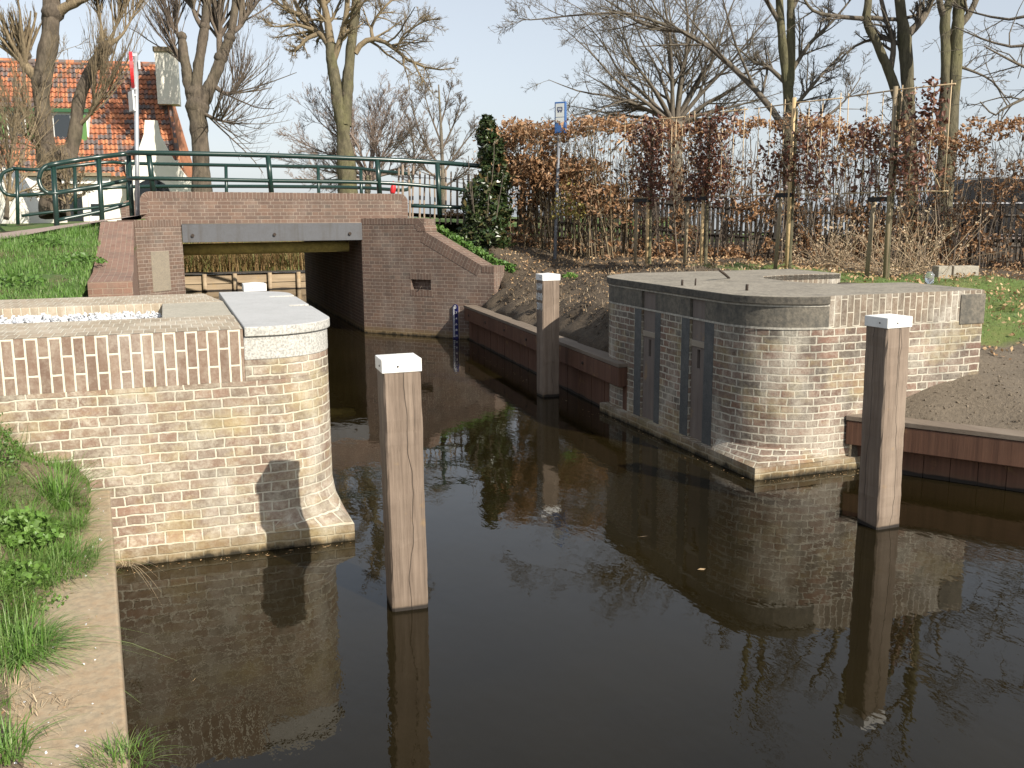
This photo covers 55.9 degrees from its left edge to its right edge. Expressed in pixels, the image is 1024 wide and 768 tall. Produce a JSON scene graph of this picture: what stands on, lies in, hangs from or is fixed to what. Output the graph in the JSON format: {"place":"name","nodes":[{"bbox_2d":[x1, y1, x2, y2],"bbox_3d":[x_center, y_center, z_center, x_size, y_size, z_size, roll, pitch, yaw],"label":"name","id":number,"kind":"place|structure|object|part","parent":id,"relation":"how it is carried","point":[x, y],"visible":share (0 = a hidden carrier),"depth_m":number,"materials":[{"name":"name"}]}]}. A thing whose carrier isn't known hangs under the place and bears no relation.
{"place":"outdoors","nodes":[
{"label":"outdoors","id":0,"kind":"place"},
{"bbox_2d":[0,421,118,767],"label":"bank","id":1,"kind":"structure","parent":0,"point":[28,467],"depth_m":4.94,"materials":[{"name":"green plant"}]},
{"bbox_2d":[0,412,27,470],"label":"herb","id":2,"kind":"object","parent":1,"relation":"on","point":[11,459],"visible":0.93,"depth_m":5.18,"materials":[{"name":"green plant"}]},
{"bbox_2d":[0,559,50,592],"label":"nettle","id":3,"kind":"object","parent":1,"relation":"on","point":[30,563],"visible":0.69,"depth_m":4.16,"materials":[{"name":"green plant"}]},
{"bbox_2d":[0,506,64,548],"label":"nettle","id":4,"kind":"object","parent":1,"relation":"on","point":[37,522],"visible":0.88,"depth_m":4.56,"materials":[{"name":"green plant"}]},
{"bbox_2d":[0,705,85,767],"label":"grass tuft","id":5,"kind":"object","parent":1,"relation":"on","point":[9,743],"visible":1,"depth_m":2.92,"materials":[{"name":"green plant"}]},
{"bbox_2d":[29,591,68,613],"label":"herb","id":6,"kind":"object","parent":1,"relation":"on","point":[59,597],"visible":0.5,"depth_m":4.11,"materials":[{"name":"green plant"}]},
{"bbox_2d":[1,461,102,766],"bbox_3d":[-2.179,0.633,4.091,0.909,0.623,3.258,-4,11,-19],"label":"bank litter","id":7,"kind":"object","parent":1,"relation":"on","point":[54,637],"visible":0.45,"depth_m":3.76,"materials":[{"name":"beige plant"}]},
{"bbox_2d":[0,495,118,555],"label":"grass tuft","id":8,"kind":"object","parent":1,"relation":"on","point":[64,515],"visible":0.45,"depth_m":4.75,"materials":[{"name":"green plant"}]},
{"bbox_2d":[14,473,112,764],"bbox_3d":[-2.127,0.686,4.157,0.838,0.499,3.083,-4,11,-19],"label":"grit","id":9,"kind":"object","parent":1,"relation":"on","point":[76,746],"visible":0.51,"depth_m":3.27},
{"bbox_2d":[8,490,130,767],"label":"quay kerb","id":10,"kind":"structure","parent":1,"relation":"on","point":[103,684],"depth_m":3.47,"materials":[{"name":"concrete"}]},
{"bbox_2d":[1,690,104,736],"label":"dry grass","id":11,"kind":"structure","parent":10,"relation":"on","point":[53,700],"depth_m":3.25,"materials":[{"name":"plant"}]},
{"bbox_2d":[59,718,184,767],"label":"grass tuft","id":12,"kind":"object","parent":10,"relation":"on","point":[122,749],"visible":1,"depth_m":2.94,"materials":[{"name":"green plant"}]},
{"bbox_2d":[117,552,165,591],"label":"dry grass","id":13,"kind":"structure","parent":10,"relation":"on","point":[123,565],"depth_m":5.04,"materials":[{"name":"beige plant"}]},
{"bbox_2d":[1,528,147,600],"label":"grass tuft","id":14,"kind":"object","parent":1,"relation":"on","point":[73,551],"visible":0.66,"depth_m":4.51,"materials":[{"name":"green plant"}]},
{"bbox_2d":[0,663,149,758],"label":"dry grass","id":15,"kind":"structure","parent":1,"relation":"on","point":[22,681],"depth_m":3.37,"materials":[{"name":"plant"}]},
{"bbox_2d":[11,441,142,514],"bbox_3d":[-2.513,0.489,5.181,0.975,0.366,1.111,7,12,36],"label":"grass tuft","id":16,"kind":"object","parent":1,"relation":"on","point":[54,484],"visible":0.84,"depth_m":5.19,"materials":[{"name":"green plant"}]},
{"bbox_2d":[0,588,171,708],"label":"grass tuft","id":17,"kind":"object","parent":1,"relation":"on","point":[15,648],"visible":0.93,"depth_m":3.65,"materials":[{"name":"green plant"}]},
{"bbox_2d":[53,558,119,587],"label":"grass tuft","id":18,"kind":"object","parent":1,"relation":"on","point":[76,574],"visible":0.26,"depth_m":4.46,"materials":[{"name":"green plant"}]},
{"bbox_2d":[54,503,123,536],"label":"grass tuft","id":19,"kind":"object","parent":1,"relation":"on","point":[85,521],"visible":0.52,"depth_m":5.07,"materials":[{"name":"green plant"}]},
{"bbox_2d":[0,219,144,299],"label":"grass bank","id":20,"kind":"structure","parent":0,"point":[4,228],"depth_m":12.26,"materials":[{"name":"green plant"}]},
{"bbox_2d":[0,273,46,287],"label":"weed","id":21,"kind":"object","parent":20,"relation":"on","point":[12,277],"visible":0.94,"depth_m":10.46,"materials":[{"name":"green plant"}]},
{"bbox_2d":[0,166,67,223],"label":"shed","id":22,"kind":"structure","parent":20,"relation":"on","point":[27,205],"depth_m":26.92,"materials":[{"name":"white paint"}]},
{"bbox_2d":[21,235,68,246],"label":"weed","id":23,"kind":"object","parent":20,"relation":"on","point":[40,241],"visible":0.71,"depth_m":13.03,"materials":[{"name":"green plant"}]},
{"bbox_2d":[0,28,97,219],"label":"shrub","id":24,"kind":"object","parent":20,"relation":"on","point":[8,155],"visible":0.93,"depth_m":24.31,"materials":[{"name":"brown plant"}]},
{"bbox_2d":[24,137,95,215],"bbox_3d":[-11.670,-5.415,25.336,1.988,2.192,1.317,1,10,10],"label":"shrub","id":25,"kind":"object","parent":20,"relation":"on","point":[67,201],"visible":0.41,"depth_m":25.19,"materials":[{"name":"brown plant"}]},
{"bbox_2d":[0,0,154,218],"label":"pollard tree","id":26,"kind":"object","parent":20,"relation":"on","point":[17,40],"visible":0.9,"depth_m":25.78,"materials":[{"name":"brown plant"}]},
{"bbox_2d":[51,251,107,266],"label":"weed","id":27,"kind":"object","parent":20,"relation":"on","point":[80,258],"visible":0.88,"depth_m":11.70,"materials":[{"name":"green plant"}]},
{"bbox_2d":[0,46,191,221],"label":"house","id":28,"kind":"structure","parent":20,"relation":"on","point":[108,126],"depth_m":36.65,"materials":[{"name":"orange tile"}]},
{"bbox_2d":[65,194,83,221],"bbox_3d":[-16.341,-6.455,35.481,1.058,1.048,0.050,-3,10,-13],"label":"window","id":29,"kind":"structure","parent":28,"relation":"in","point":[79,200],"depth_m":35.53,"materials":[{"name":"grey glass"}]},
{"bbox_2d":[88,190,104,220],"bbox_3d":[-15.357,-6.593,35.684,0.529,1.437,0.060,-3,10,-13],"label":"door","id":30,"kind":"structure","parent":28,"relation":"in","point":[93,196],"depth_m":35.60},
{"bbox_2d":[134,180,169,196],"bbox_3d":[-13.171,-6.712,35.386,1.240,1.548,0.020,-3,10,-13],"label":"arched window","id":31,"kind":"structure","parent":28,"relation":"in","point":[146,182],"depth_m":35.28,"materials":[{"name":"grey glass"}]},
{"bbox_2d":[87,221,138,296],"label":"coping wall","id":32,"kind":"structure","parent":20,"relation":"on","point":[116,274],"depth_m":12.31,"materials":[{"name":"red brick"}]},
{"bbox_2d":[0,311,161,323],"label":"gravel","id":33,"kind":"structure","parent":0,"point":[42,317],"depth_m":7.41,"materials":[{"name":"white gravel"}]},
{"bbox_2d":[182,217,709,272],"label":"bank","id":34,"kind":"structure","parent":0,"point":[461,221],"depth_m":39.02,"materials":[{"name":"brown soil"}]},
{"bbox_2d":[126,0,296,191],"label":"pollard tree","id":35,"kind":"object","parent":34,"relation":"on","point":[199,96],"visible":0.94,"depth_m":32.86,"materials":[{"name":"brown plant"}]},
{"bbox_2d":[182,239,304,272],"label":"reeds","id":36,"kind":"object","parent":34,"relation":"on","point":[242,262],"visible":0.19,"depth_m":28.22,"materials":[{"name":"beige plant"}]},
{"bbox_2d":[247,0,462,192],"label":"bare tree","id":37,"kind":"object","parent":34,"relation":"on","point":[342,106],"visible":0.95,"depth_m":41.80,"materials":[{"name":"brown plant"}]},
{"bbox_2d":[271,72,444,192],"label":"tree","id":38,"kind":"object","parent":34,"relation":"on","point":[373,148],"visible":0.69,"depth_m":43.01,"materials":[{"name":"brown plant"}]},
{"bbox_2d":[389,78,482,213],"bbox_3d":[-3.005,-9.909,40.022,4.232,5.614,2.453,-1,10,-4],"label":"tree","id":39,"kind":"object","parent":34,"relation":"on","point":[456,156],"visible":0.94,"depth_m":39.93,"materials":[{"name":"grey plant"}]},
{"bbox_2d":[442,209,462,219],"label":"bush","id":40,"kind":"object","parent":34,"relation":"on","point":[449,213],"visible":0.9,"depth_m":18.32,"materials":[{"name":"green plant"}]},
{"bbox_2d":[0,213,1020,238],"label":"road","id":41,"kind":"structure","parent":0,"point":[32,231],"depth_m":15.58,"materials":[{"name":"grey asphalt"}]},
{"bbox_2d":[921,177,1023,239],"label":"parked car","id":42,"kind":"object","parent":41,"relation":"on","point":[971,196],"visible":0.11,"depth_m":25.54,"materials":[{"name":"paint"}]},
{"bbox_3d":[12.322,-5.109,25.512,0.750,0.480,0.010,0,10,0],"label":"window","id":43,"kind":"part","parent":42,"relation":"part of","materials":[{"name":"black glass"}]},
{"bbox_3d":[13.187,-5.124,25.511,0.820,0.500,0.010,0,10,0],"label":"window","id":44,"kind":"part","parent":42,"relation":"part of","materials":[{"name":"black glass"}]},
{"bbox_2d":[0,0,1023,213],"label":"sky","id":45,"kind":"structure","parent":0,"point":[493,76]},
{"bbox_2d":[116,213,1023,767],"bbox_3d":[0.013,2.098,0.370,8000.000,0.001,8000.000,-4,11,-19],"label":"water","id":46,"kind":"structure","parent":0,"point":[580,611],"depth_m":5.17,"materials":[{"name":"black liquid"}]},
{"bbox_2d":[0,291,354,567],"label":"lock head","id":47,"kind":"object","parent":46,"relation":"in","point":[208,416],"visible":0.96,"depth_m":6.05},
{"bbox_2d":[184,270,305,291],"bbox_3d":[-6.891,-2.806,28.334,12.000,1.031,0.273,-4,11,-19],"label":"timber revetment","id":48,"kind":"object","parent":46,"relation":"in","point":[211,280],"visible":0.16,"depth_m":27.93,"materials":[{"name":"brown wood"}]},
{"bbox_2d":[242,282,266,291],"bbox_3d":[-2.598,0.432,10.000,0.225,2.968,0.225,-4,11,-19],"label":"bollard","id":49,"kind":"object","parent":46,"relation":"in","point":[255,286],"visible":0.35,"depth_m":9.66,"materials":[{"name":"white wood"}]},
{"bbox_2d":[89,191,503,338],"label":"bridge","id":50,"kind":"structure","parent":46,"relation":"in","point":[380,263],"depth_m":16.95,"materials":[{"name":"brick"}]},
{"bbox_2d":[128,51,140,219],"bbox_3d":[-6.522,-4.128,16.848,0.252,3.245,0.783,-3,10,-15],"label":"road sign","id":51,"kind":"object","parent":50,"relation":"on","point":[133,97],"visible":1,"depth_m":16.69,"materials":[{"name":"metal"}]},
{"bbox_2d":[0,160,411,224],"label":"railing","id":52,"kind":"object","parent":50,"relation":"on","point":[226,186],"visible":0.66,"depth_m":23.89,"materials":[{"name":"green metal"}]},
{"bbox_2d":[37,150,497,229],"bbox_3d":[-4.042,-3.424,17.021,7.973,1.369,0.994,-2,10,-10],"label":"railing","id":53,"kind":"object","parent":50,"relation":"on","point":[54,193],"visible":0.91,"depth_m":16.75,"materials":[{"name":"green metal"}]},
{"bbox_2d":[397,164,474,224],"bbox_3d":[-1.409,-3.567,18.192,1.537,1.142,0.212,-2,10,-10],"label":"paling fence","id":54,"kind":"object","parent":50,"relation":"on","point":[420,177],"visible":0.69,"depth_m":18.17,"materials":[{"name":"grey wood"}]},
{"bbox_2d":[390,181,395,193],"bbox_3d":[-2.215,-3.644,17.945,0.117,0.256,0.107,-4,11,-19],"label":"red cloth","id":55,"kind":"object","parent":54,"relation":"attached to","point":[392,189],"visible":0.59,"depth_m":17.91,"materials":[{"name":"fabric"}]},
{"bbox_2d":[452,304,459,338],"bbox_3d":[-0.973,-0.787,16.773,0.144,1.196,0.037,5,11,28],"label":"staff gauge","id":56,"kind":"object","parent":50,"relation":"attached to","point":[456,319],"visible":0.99,"depth_m":16.71,"materials":[{"name":"blue metal"}]},
{"bbox_2d":[375,353,427,611],"bbox_3d":[-0.582,1.267,5.379,0.215,2.903,0.215,-4,11,-17],"label":"bollard","id":57,"kind":"object","parent":46,"relation":"in","point":[400,417],"visible":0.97,"depth_m":5.16,"materials":[{"name":"brown wood"}]},
{"bbox_2d":[127,400,853,572],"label":"floating scraps","id":58,"kind":"object","parent":46,"relation":"on","point":[337,546],"visible":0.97,"depth_m":6.21,"materials":[{"name":"beige plant"}]},
{"bbox_2d":[464,305,626,410],"bbox_3d":[0.232,-0.110,13.369,0.218,1.370,6.932,-3,10,-16],"label":"sheet piling","id":59,"kind":"object","parent":46,"relation":"in","point":[589,374],"visible":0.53,"depth_m":11.91,"materials":[{"name":"brown wood"}]},
{"bbox_2d":[536,273,559,396],"bbox_3d":[0.426,0.158,11.490,0.225,2.953,0.225,-4,11,-19],"label":"bollard","id":60,"kind":"object","parent":46,"relation":"in","point":[547,286],"visible":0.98,"depth_m":11.28,"materials":[{"name":"brown wood"}]},
{"bbox_2d":[600,269,985,480],"bbox_3d":[2.647,0.251,9.815,2.710,2.726,3.490,-4,11,-19],"label":"lock head","id":61,"kind":"object","parent":46,"relation":"in","point":[754,375],"visible":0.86,"depth_m":8.23},
{"bbox_2d":[719,269,729,278],"bbox_3d":[2.152,-1.112,9.779,0.027,0.122,0.392,5,11,26],"label":"stick","id":62,"kind":"object","parent":61,"relation":"on","point":[724,274],"visible":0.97,"depth_m":9.75,"materials":[{"name":"metal"}]},
{"bbox_2d":[924,271,933,283],"bbox_3d":[3.978,-1.014,9.193,0.084,0.113,0.084,-4,11,-19],"label":"glass jar","id":63,"kind":"object","parent":61,"relation":"on","point":[929,277],"visible":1,"depth_m":9.16,"materials":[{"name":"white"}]},
{"bbox_2d":[857,313,912,529],"bbox_3d":[2.532,0.988,6.680,0.215,2.963,0.215,-5,11,-22],"label":"bollard","id":64,"kind":"object","parent":46,"relation":"in","point":[884,399],"visible":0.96,"depth_m":6.47,"materials":[{"name":"brown wood"}]},
{"bbox_2d":[845,414,1023,491],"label":"sheet piling","id":65,"kind":"object","parent":46,"relation":"in","point":[952,452],"visible":0.42,"depth_m":7.60,"materials":[{"name":"brown wood"}]},
{"bbox_2d":[435,222,1023,482],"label":"garden ground","id":66,"kind":"structure","parent":0,"point":[983,406],"depth_m":11.88,"materials":[{"name":"soil"}]},
{"bbox_2d":[436,224,516,272],"bbox_3d":[-0.583,-2.372,16.978,1.657,0.900,0.458,5,11,28],"label":"ground ivy","id":67,"kind":"object","parent":66,"relation":"on","point":[469,246],"visible":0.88,"depth_m":16.86,"materials":[{"name":"green plant"}]},
{"bbox_2d":[456,113,516,252],"bbox_3d":[-0.506,-3.645,17.585,1.209,2.593,1.197,-4,11,-19],"label":"evergreen bush","id":68,"kind":"object","parent":66,"relation":"on","point":[479,230],"visible":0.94,"depth_m":17.48,"materials":[{"name":"green plant"}]},
{"bbox_2d":[465,113,647,259],"bbox_3d":[0.922,-3.656,17.865,3.358,2.675,2.512,5,12,29],"label":"beech hedge","id":69,"kind":"object","parent":66,"relation":"on","point":[533,172],"visible":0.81,"depth_m":17.40,"materials":[{"name":"brown plant"}]},
{"bbox_2d":[553,101,566,258],"bbox_3d":[0.792,-3.568,17.145,0.211,2.824,0.560,5,11,26],"label":"bus stop sign","id":70,"kind":"object","parent":66,"relation":"on","point":[560,111],"visible":0.94,"depth_m":17.12,"materials":[{"name":"blue metal"}]},
{"bbox_2d":[536,178,591,237],"bbox_3d":[0.960,-3.094,16.987,0.851,1.059,0.726,8,13,41],"label":"yellow shrub","id":71,"kind":"object","parent":66,"relation":"on","point":[574,212],"visible":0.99,"depth_m":16.88,"materials":[{"name":"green plant"}]},
{"bbox_2d":[562,272,577,280],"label":"weed","id":72,"kind":"object","parent":66,"relation":"on","point":[573,275],"visible":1,"depth_m":13.38,"materials":[{"name":"green plant"}]},
{"bbox_2d":[619,114,685,264],"bbox_3d":[2.215,-3.041,15.400,0.805,2.493,1.456,-10,14,-44],"label":"trained tree","id":73,"kind":"object","parent":66,"relation":"on","point":[647,199],"visible":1,"depth_m":15.29,"materials":[{"name":"brown plant"}]},
{"bbox_2d":[498,251,831,329],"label":"dead stalks","id":74,"kind":"object","parent":66,"relation":"on","point":[622,273],"visible":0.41,"depth_m":14.69,"materials":[{"name":"brown plant"}]},
{"bbox_2d":[521,0,831,233],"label":"spreading tree","id":75,"kind":"object","parent":66,"relation":"on","point":[654,108],"visible":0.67,"depth_m":29.76,"materials":[{"name":"brown plant"}]},
{"bbox_2d":[488,0,871,243],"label":"bare tree","id":76,"kind":"object","parent":66,"relation":"on","point":[789,62],"visible":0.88,"depth_m":21.00,"materials":[{"name":"brown plant"}]},
{"bbox_2d":[500,252,861,333],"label":"soil clods","id":77,"kind":"object","parent":66,"relation":"on","point":[591,273],"visible":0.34,"depth_m":15.12,"materials":[{"name":"brown soil"}]},
{"bbox_2d":[661,99,747,264],"bbox_3d":[2.845,-2.933,14.502,0.922,2.546,1.783,-4,11,-19],"label":"trained tree","id":78,"kind":"object","parent":66,"relation":"on","point":[701,195],"visible":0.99,"depth_m":14.30,"materials":[{"name":"brown plant"}]},
{"bbox_2d":[713,232,715,264],"bbox_3d":[2.943,-1.927,14.021,0.036,0.551,0.018,-4,11,-19],"label":"garden rod","id":79,"kind":"object","parent":66,"relation":"on","point":[714,249],"visible":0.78,"depth_m":14.01,"materials":[{"name":"metal"}]},
{"bbox_2d":[489,237,1023,359],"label":"leaf litter","id":80,"kind":"object","parent":66,"relation":"on","point":[855,277],"visible":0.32,"depth_m":14.39,"materials":[{"name":"brown plant"}]},
{"bbox_2d":[519,188,1023,262],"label":"picket fence","id":81,"kind":"object","parent":66,"relation":"on","point":[667,203],"visible":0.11,"depth_m":18.35,"materials":[{"name":"brown wood"}]},
{"bbox_2d":[721,93,858,268],"bbox_3d":[3.771,-2.700,13.175,0.757,2.481,2.086,-6,12,-30],"label":"trained tree","id":82,"kind":"object","parent":66,"relation":"on","point":[791,172],"visible":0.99,"depth_m":13.04,"materials":[{"name":"brown plant"}]},
{"bbox_2d":[614,109,1023,269],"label":"beech hedge","id":83,"kind":"object","parent":66,"relation":"on","point":[678,216],"visible":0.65,"depth_m":15.78,"materials":[{"name":"brown plant"}]},
{"bbox_2d":[768,207,904,270],"bbox_3d":[4.887,-1.831,14.437,2.048,1.595,1.608,-4,11,-19],"label":"dry perennial","id":84,"kind":"object","parent":66,"relation":"on","point":[839,263],"visible":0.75,"depth_m":14.32,"materials":[{"name":"beige plant"}]},
{"bbox_2d":[680,262,1023,348],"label":"lawn grass","id":85,"kind":"structure","parent":66,"relation":"on","point":[998,299],"depth_m":11.68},
{"bbox_2d":[778,0,936,252],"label":"bare tree","id":86,"kind":"object","parent":66,"relation":"on","point":[906,32],"visible":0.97,"depth_m":19.44,"materials":[{"name":"brown plant"}]},
{"bbox_2d":[828,76,955,278],"bbox_3d":[4.641,-2.409,11.891,0.942,2.504,1.814,-8,13,-38],"label":"trained tree","id":87,"kind":"object","parent":66,"relation":"on","point":[893,161],"visible":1,"depth_m":11.68,"materials":[{"name":"brown plant"}]},
{"bbox_2d":[803,188,1008,276],"bbox_3d":[5.396,-1.831,13.684,2.242,1.860,2.294,-4,11,-19],"label":"dry perennial","id":88,"kind":"object","parent":66,"relation":"on","point":[919,268],"visible":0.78,"depth_m":13.45,"materials":[{"name":"beige plant"}]},
{"bbox_2d":[932,265,951,278],"bbox_3d":[5.875,-1.530,13.201,0.180,0.170,0.220,0,10,0],"label":"concrete block","id":89,"kind":"object","parent":66,"relation":"on","point":[937,271],"depth_m":13.10,"materials":[{"name":"beige concrete"}]},
{"bbox_2d":[947,265,978,277],"bbox_3d":[6.256,-1.557,13.400,0.348,0.170,0.220,0,10,0],"label":"concrete block","id":90,"kind":"object","parent":66,"relation":"on","point":[965,269],"depth_m":13.29,"materials":[{"name":"beige concrete"}]},
{"bbox_2d":[908,338,1023,428],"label":"soil crumbs","id":91,"kind":"object","parent":66,"relation":"on","point":[1010,394],"visible":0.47,"depth_m":8.16,"materials":[{"name":"brown soil"}]},
{"bbox_2d":[922,0,1023,151],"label":"bare tree","id":92,"kind":"object","parent":66,"relation":"on","point":[1014,61],"visible":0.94,"depth_m":15.25,"materials":[{"name":"brown plant"}]},
{"bbox_2d":[934,0,1015,256],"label":"bare tree","id":93,"kind":"object","parent":66,"relation":"on","point":[952,61],"visible":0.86,"depth_m":18.41,"materials":[{"name":"brown plant"}]}
]}

